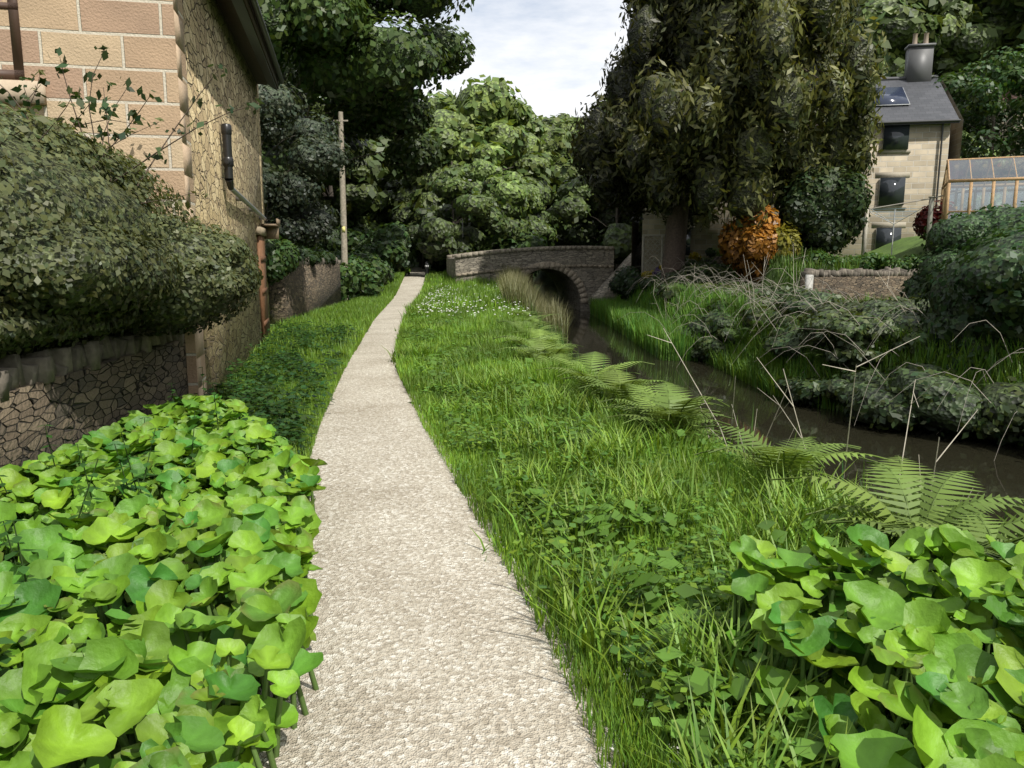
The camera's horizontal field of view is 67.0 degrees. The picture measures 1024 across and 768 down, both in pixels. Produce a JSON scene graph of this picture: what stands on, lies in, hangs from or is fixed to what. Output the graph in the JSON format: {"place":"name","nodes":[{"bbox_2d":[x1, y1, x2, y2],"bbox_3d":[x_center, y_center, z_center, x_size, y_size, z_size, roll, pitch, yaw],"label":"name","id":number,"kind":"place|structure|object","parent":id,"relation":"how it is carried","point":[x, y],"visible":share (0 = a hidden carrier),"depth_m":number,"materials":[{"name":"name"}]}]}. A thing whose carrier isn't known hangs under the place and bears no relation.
{"place":"outdoors","nodes":[
{"label":"outdoors","id":0,"kind":"place"},
{"bbox_2d":[0,0,206,395],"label":"house wall","id":1,"kind":"structure","parent":0,"point":[136,38],"depth_m":7.44,"materials":[{"name":"beige stone"}]},
{"bbox_2d":[0,0,24,79],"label":"window frame","id":2,"kind":"object","parent":1,"relation":"in","point":[17,72],"visible":0.68,"depth_m":7.23,"materials":[{"name":"brown wood"}]},
{"bbox_2d":[0,79,46,104],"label":"window sill","id":3,"kind":"structure","parent":1,"relation":"attached to","point":[8,85],"depth_m":7.24,"materials":[{"name":"beige stone"}]},
{"bbox_2d":[173,0,206,395],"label":"corner quoins","id":4,"kind":"object","parent":1,"relation":"attached to","point":[183,101],"visible":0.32,"depth_m":7.83,"materials":[{"name":"beige stone"}]},
{"bbox_2d":[256,227,268,340],"bbox_3d":[-4.702,-1.839,14.645,0.100,2.195,1.150,-2,9,-12],"label":"drainpipe","id":5,"kind":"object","parent":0,"point":[261,232],"depth_m":14.39,"materials":[{"name":"brown metal"}]},
{"bbox_2d":[258,84,345,239],"bbox_3d":[-5.967,-5.459,18.044,4.207,4.174,4.008,0,9,0],"label":"tree","id":6,"kind":"object","parent":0,"point":[305,186],"visible":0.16,"depth_m":17.57,"materials":[{"name":"green plant"}]},
{"bbox_2d":[374,0,631,117],"label":"sky","id":7,"kind":"structure","parent":0,"point":[555,52],"materials":[{"name":"white"}]},
{"bbox_2d":[8,202,1023,767],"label":"ground","id":8,"kind":"structure","parent":0,"point":[904,246],"depth_m":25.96,"materials":[{"name":"green plant"}]},
{"bbox_2d":[0,339,188,493],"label":"wall","id":9,"kind":"structure","parent":8,"relation":"on","point":[72,408],"depth_m":5.80,"materials":[{"name":"stone"}]},
{"bbox_2d":[0,327,184,402],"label":"wall coping","id":10,"kind":"object","parent":9,"relation":"on","point":[46,365],"depth_m":5.61,"materials":[{"name":"stone"}]},
{"bbox_2d":[0,361,243,674],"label":"stems","id":11,"kind":"object","parent":8,"relation":"on","point":[23,569],"visible":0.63,"depth_m":4.19,"materials":[{"name":"green plant"}]},
{"bbox_2d":[0,45,263,359],"bbox_3d":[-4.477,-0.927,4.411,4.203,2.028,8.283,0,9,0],"label":"hedge","id":12,"kind":"object","parent":8,"relation":"on","point":[34,258],"visible":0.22,"depth_m":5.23,"materials":[{"name":"green plant"}]},
{"bbox_2d":[0,56,250,207],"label":"hedge shoots","id":13,"kind":"object","parent":12,"relation":"on","point":[115,142],"visible":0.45,"depth_m":6.49,"materials":[{"name":"brown plant"}]},
{"bbox_2d":[182,0,262,394],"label":"house wall","id":14,"kind":"structure","parent":8,"relation":"on","point":[209,38],"depth_m":10.20,"materials":[{"name":"beige stone"}]},
{"bbox_2d":[221,123,233,189],"bbox_3d":[-3.721,-2.976,10.144,0.140,0.829,0.260,0,9,0],"label":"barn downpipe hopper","id":15,"kind":"object","parent":14,"relation":"attached to","point":[227,158],"visible":1,"depth_m":10.08,"materials":[{"name":"black plastic"}]},
{"bbox_2d":[230,188,265,220],"bbox_3d":[-4.276,-2.893,12.579,0.126,0.239,4.699,-2,9,-12],"label":"pipe","id":16,"kind":"object","parent":14,"relation":"attached to","point":[240,197],"visible":0.98,"depth_m":12.02,"materials":[{"name":"metal"}]},
{"bbox_2d":[232,0,277,90],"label":"soffit","id":17,"kind":"structure","parent":14,"relation":"on","point":[243,15],"depth_m":11.71,"materials":[{"name":"wood"}]},
{"bbox_2d":[215,0,278,88],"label":"wood barn eaves","id":18,"kind":"object","parent":17,"relation":"attached to","point":[230,16],"visible":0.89,"depth_m":11.82,"materials":[{"name":"brown wood"}]},
{"bbox_2d":[249,0,283,83],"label":"gutter","id":19,"kind":"object","parent":18,"relation":"attached to","point":[254,4],"visible":1,"depth_m":11.96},
{"bbox_2d":[256,83,270,332],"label":"barn gable","id":20,"kind":"structure","parent":14,"relation":"attached to","point":[260,151],"depth_m":15.25,"materials":[{"name":"beige stone"}]},
{"bbox_2d":[261,219,279,238],"bbox_3d":[-4.717,-3.030,15.153,0.302,0.380,0.700,-2,9,-12],"label":"hopper","id":21,"kind":"object","parent":14,"relation":"attached to","point":[272,230],"visible":0.93,"depth_m":15.13,"materials":[{"name":"brown metal"}]},
{"bbox_2d":[268,264,340,323],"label":"wall","id":22,"kind":"structure","parent":8,"relation":"on","point":[304,288],"depth_m":20.73,"materials":[{"name":"stone"}]},
{"bbox_2d":[298,257,340,265],"bbox_3d":[-5.876,-3.526,22.258,0.583,0.339,7.596,0,9,-2],"label":"wall coping","id":23,"kind":"object","parent":22,"relation":"on","point":[320,263],"depth_m":23.02,"materials":[{"name":"stone"}]},
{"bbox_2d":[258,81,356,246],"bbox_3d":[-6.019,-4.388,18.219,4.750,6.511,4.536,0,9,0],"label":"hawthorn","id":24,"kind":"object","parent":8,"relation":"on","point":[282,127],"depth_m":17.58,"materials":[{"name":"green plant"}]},
{"bbox_2d":[333,112,347,300],"bbox_3d":[-5.950,-6.081,27.380,0.500,6.802,0.240,0,9,0],"label":"wooden utility pole","id":25,"kind":"object","parent":8,"relation":"on","point":[344,252],"visible":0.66,"depth_m":27.27,"materials":[{"name":"brown wood"}]},
{"bbox_2d":[268,92,340,145],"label":"overhead cables","id":26,"kind":"object","parent":25,"relation":"attached to","point":[290,115],"visible":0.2,"depth_m":16.49,"materials":[{"name":"black plastic"}]},
{"bbox_2d":[258,0,461,174],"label":"branches","id":27,"kind":"object","parent":8,"relation":"on","point":[274,22],"visible":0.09,"depth_m":26.84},
{"bbox_2d":[257,0,475,223],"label":"sycamore","id":28,"kind":"object","parent":8,"relation":"on","point":[360,17],"depth_m":27.75,"materials":[{"name":"green plant"}]},
{"bbox_2d":[258,267,630,767],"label":"footpath","id":29,"kind":"structure","parent":8,"relation":"on","point":[430,643],"depth_m":3.37,"materials":[{"name":"beige gravel"}]},
{"bbox_2d":[425,261,428,274],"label":"towpath bollard","id":30,"kind":"object","parent":29,"relation":"on","point":[426,266],"visible":0.79,"depth_m":41.32,"materials":[{"name":"paint"}]},
{"bbox_2d":[265,221,623,301],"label":"bushes","id":31,"kind":"object","parent":8,"relation":"on","point":[336,234],"visible":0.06,"depth_m":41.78,"materials":[{"name":"green plant"}]},
{"bbox_2d":[462,179,470,239],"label":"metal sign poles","id":32,"kind":"object","parent":8,"relation":"on","point":[462,218],"visible":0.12,"depth_m":42.80,"materials":[{"name":"metal"}]},
{"bbox_2d":[305,405,682,767],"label":"scattered gravel","id":33,"kind":"structure","parent":8,"relation":"on","point":[612,748],"depth_m":2.94,"materials":[{"name":"grey gravel"}]},
{"bbox_2d":[0,394,1023,767],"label":"butterbur leaves","id":34,"kind":"object","parent":8,"relation":"on","point":[152,676],"visible":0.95,"depth_m":2.81,"materials":[{"name":"green plant"}]},
{"bbox_2d":[446,250,613,310],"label":"canal bridge","id":35,"kind":"structure","parent":8,"relation":"on","point":[593,279],"depth_m":37.21,"materials":[{"name":"stone"}]},
{"bbox_2d":[446,246,613,302],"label":"canal bridge dressings","id":36,"kind":"structure","parent":35,"relation":"attached to","point":[571,274],"depth_m":36.94,"materials":[{"name":"grey stone"}]},
{"bbox_2d":[195,284,993,767],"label":"verge weeds","id":37,"kind":"object","parent":8,"relation":"on","point":[701,680],"visible":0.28,"depth_m":4.02,"materials":[{"name":"green plant"}]},
{"bbox_2d":[592,241,641,300],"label":"bridge wing wall","id":38,"kind":"structure","parent":8,"relation":"on","point":[603,291],"depth_m":36.84,"materials":[{"name":"stone"}]},
{"bbox_2d":[268,0,1023,281],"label":"trees","id":39,"kind":"object","parent":8,"relation":"on","point":[900,29],"visible":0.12,"depth_m":43.47,"materials":[{"name":"green plant"}]},
{"bbox_2d":[642,235,664,271],"bbox_3d":[6.372,-5.175,33.174,1.628,2.398,0.140,3,10,19],"label":"garden trellis","id":40,"kind":"object","parent":8,"relation":"on","point":[643,247],"visible":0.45,"depth_m":33.21,"materials":[{"name":"brown wood"}]},
{"bbox_2d":[382,294,985,767],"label":"grass tussocks","id":41,"kind":"object","parent":8,"relation":"on","point":[638,484],"depth_m":4.32,"materials":[{"name":"green plant"}]},
{"bbox_2d":[568,0,889,283],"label":"tree","id":42,"kind":"object","parent":8,"relation":"on","point":[672,75],"depth_m":25.48,"materials":[{"name":"green plant"}]},
{"bbox_2d":[612,169,866,295],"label":"garden plants","id":43,"kind":"object","parent":8,"relation":"on","point":[834,174],"visible":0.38,"depth_m":26.22,"materials":[{"name":"green plant"}]},
{"bbox_2d":[491,262,1007,533],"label":"tall grass","id":44,"kind":"object","parent":8,"relation":"on","point":[515,284],"visible":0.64,"depth_m":22.44,"materials":[{"name":"green plant"}]},
{"bbox_2d":[493,301,1023,571],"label":"ferns","id":45,"kind":"object","parent":8,"relation":"on","point":[675,407],"visible":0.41,"depth_m":5.06,"materials":[{"name":"green foliage"}]},
{"bbox_2d":[608,161,964,300],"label":"shrubs","id":46,"kind":"object","parent":8,"relation":"on","point":[761,244],"visible":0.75,"depth_m":26.11,"materials":[{"name":"green plant"}]},
{"bbox_2d":[804,275,813,289],"bbox_3d":[8.462,-2.440,22.123,0.300,1.367,0.200,-4,10,-25],"label":"white post","id":47,"kind":"object","parent":8,"relation":"on","point":[807,280],"visible":0.18,"depth_m":22.03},
{"bbox_2d":[616,247,1023,460],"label":"bramble canes","id":48,"kind":"object","parent":8,"relation":"on","point":[751,282],"visible":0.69,"depth_m":14.94,"materials":[{"name":"plant"}]},
{"bbox_2d":[648,238,1000,519],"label":"dead stems","id":49,"kind":"object","parent":8,"relation":"on","point":[936,459],"visible":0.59,"depth_m":6.11,"materials":[{"name":"beige plant"}]},
{"bbox_2d":[639,201,1023,445],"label":"bushes","id":50,"kind":"object","parent":8,"relation":"on","point":[803,396],"visible":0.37,"depth_m":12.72,"materials":[{"name":"green plant"}]},
{"bbox_2d":[799,276,911,300],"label":"garden wall","id":51,"kind":"structure","parent":8,"relation":"on","point":[861,285],"depth_m":23.02,"materials":[{"name":"stone"}]},
{"bbox_2d":[801,267,919,277],"bbox_3d":[15.168,-3.677,25.441,14.844,0.399,0.533,-4,10,-25],"label":"wall coping","id":52,"kind":"object","parent":51,"relation":"on","point":[885,271],"visible":0.41,"depth_m":22.92,"materials":[{"name":"stone"}]},
{"bbox_2d":[870,208,921,254],"bbox_3d":[14.482,-5.743,29.393,1.785,1.760,1.785,4,10,22],"label":"rotary airer","id":53,"kind":"object","parent":8,"relation":"on","point":[894,215],"visible":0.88,"depth_m":29.28,"materials":[{"name":"paint"}]},
{"bbox_2d":[871,75,960,209],"bbox_3d":[11.864,-9.142,33.611,12.500,8.298,3.540,2,9,12],"label":"gutter and downpipe","id":54,"kind":"object","parent":8,"relation":"on","point":[915,121],"visible":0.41,"depth_m":30.88,"materials":[{"name":"black plastic"}]},
{"bbox_2d":[631,212,638,268],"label":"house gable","id":55,"kind":"structure","parent":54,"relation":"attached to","point":[635,232],"depth_m":36.33,"materials":[{"name":"stone"}]},
{"bbox_2d":[941,80,963,210],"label":"house side wall","id":56,"kind":"structure","parent":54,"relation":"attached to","point":[955,141],"depth_m":31.50,"materials":[{"name":"stone"}]},
{"bbox_2d":[861,188,973,254],"bbox_3d":[14.771,-5.700,27.524,5.403,2.826,0.576,-4,10,-21],"label":"washing line","id":57,"kind":"object","parent":8,"relation":"on","point":[929,225],"visible":0.6,"depth_m":27.00,"materials":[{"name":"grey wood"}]},
{"bbox_2d":[931,43,1023,209],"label":"tree","id":58,"kind":"object","parent":8,"relation":"on","point":[1010,75],"depth_m":32.90,"materials":[{"name":"green plant"}]},
{"bbox_2d":[939,156,1023,219],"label":"greenhouse frame","id":59,"kind":"object","parent":8,"relation":"on","point":[946,187],"visible":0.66,"depth_m":26.14,"materials":[{"name":"brown wood"}]},
{"bbox_2d":[985,68,1022,100],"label":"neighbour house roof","id":60,"kind":"structure","parent":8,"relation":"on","point":[1013,97],"depth_m":40.91,"materials":[{"name":"grey"}]},
{"bbox_2d":[532,285,1023,538],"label":"canal water","id":61,"kind":"structure","parent":0,"point":[1002,474],"depth_m":11.40,"materials":[{"name":"black liquid"}]},
{"bbox_2d":[641,123,950,274],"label":"house wall","id":62,"kind":"structure","parent":0,"point":[920,162],"depth_m":31.48,"materials":[{"name":"beige stone"}]},
{"bbox_2d":[664,124,913,257],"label":"window lintels and sills","id":63,"kind":"structure","parent":62,"relation":"attached to","point":[889,175],"depth_m":31.56,"materials":[{"name":"beige stone"}]},
{"bbox_2d":[803,131,901,249],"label":"window frames","id":64,"kind":"structure","parent":62,"relation":"in","point":[879,185],"depth_m":31.58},
{"bbox_2d":[685,125,909,254],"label":"windows","id":65,"kind":"structure","parent":64,"relation":"in","point":[891,191],"depth_m":31.44,"materials":[{"name":"black glass"}]},
{"bbox_2d":[844,78,959,125],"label":"house roof","id":66,"kind":"structure","parent":62,"relation":"on","point":[928,100],"depth_m":31.70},
{"bbox_2d":[843,87,909,105],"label":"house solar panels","id":67,"kind":"object","parent":66,"relation":"on","point":[892,96],"visible":0.29,"depth_m":32.26,"materials":[{"name":"glass"}]},
{"bbox_2d":[904,33,935,81],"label":"house chimneys","id":68,"kind":"object","parent":66,"relation":"on","point":[918,62],"visible":0.59,"depth_m":33.10,"materials":[{"name":"grey metal"}]},
{"bbox_3d":[6.438,-3.565,31.648,4.621,3.166,0.400,8,12,40],"label":"low garden wall","id":69,"kind":"object","parent":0,"visible":0},
{"bbox_2d":[628,256,721,303],"bbox_3d":[6.455,-3.981,31.570,4.661,2.491,0.472,8,12,40],"label":"garden wall coping","id":70,"kind":"object","parent":69,"relation":"attached to","point":[717,258],"visible":0.06,"depth_m":29.94,"materials":[{"name":"stone"}]}
]}

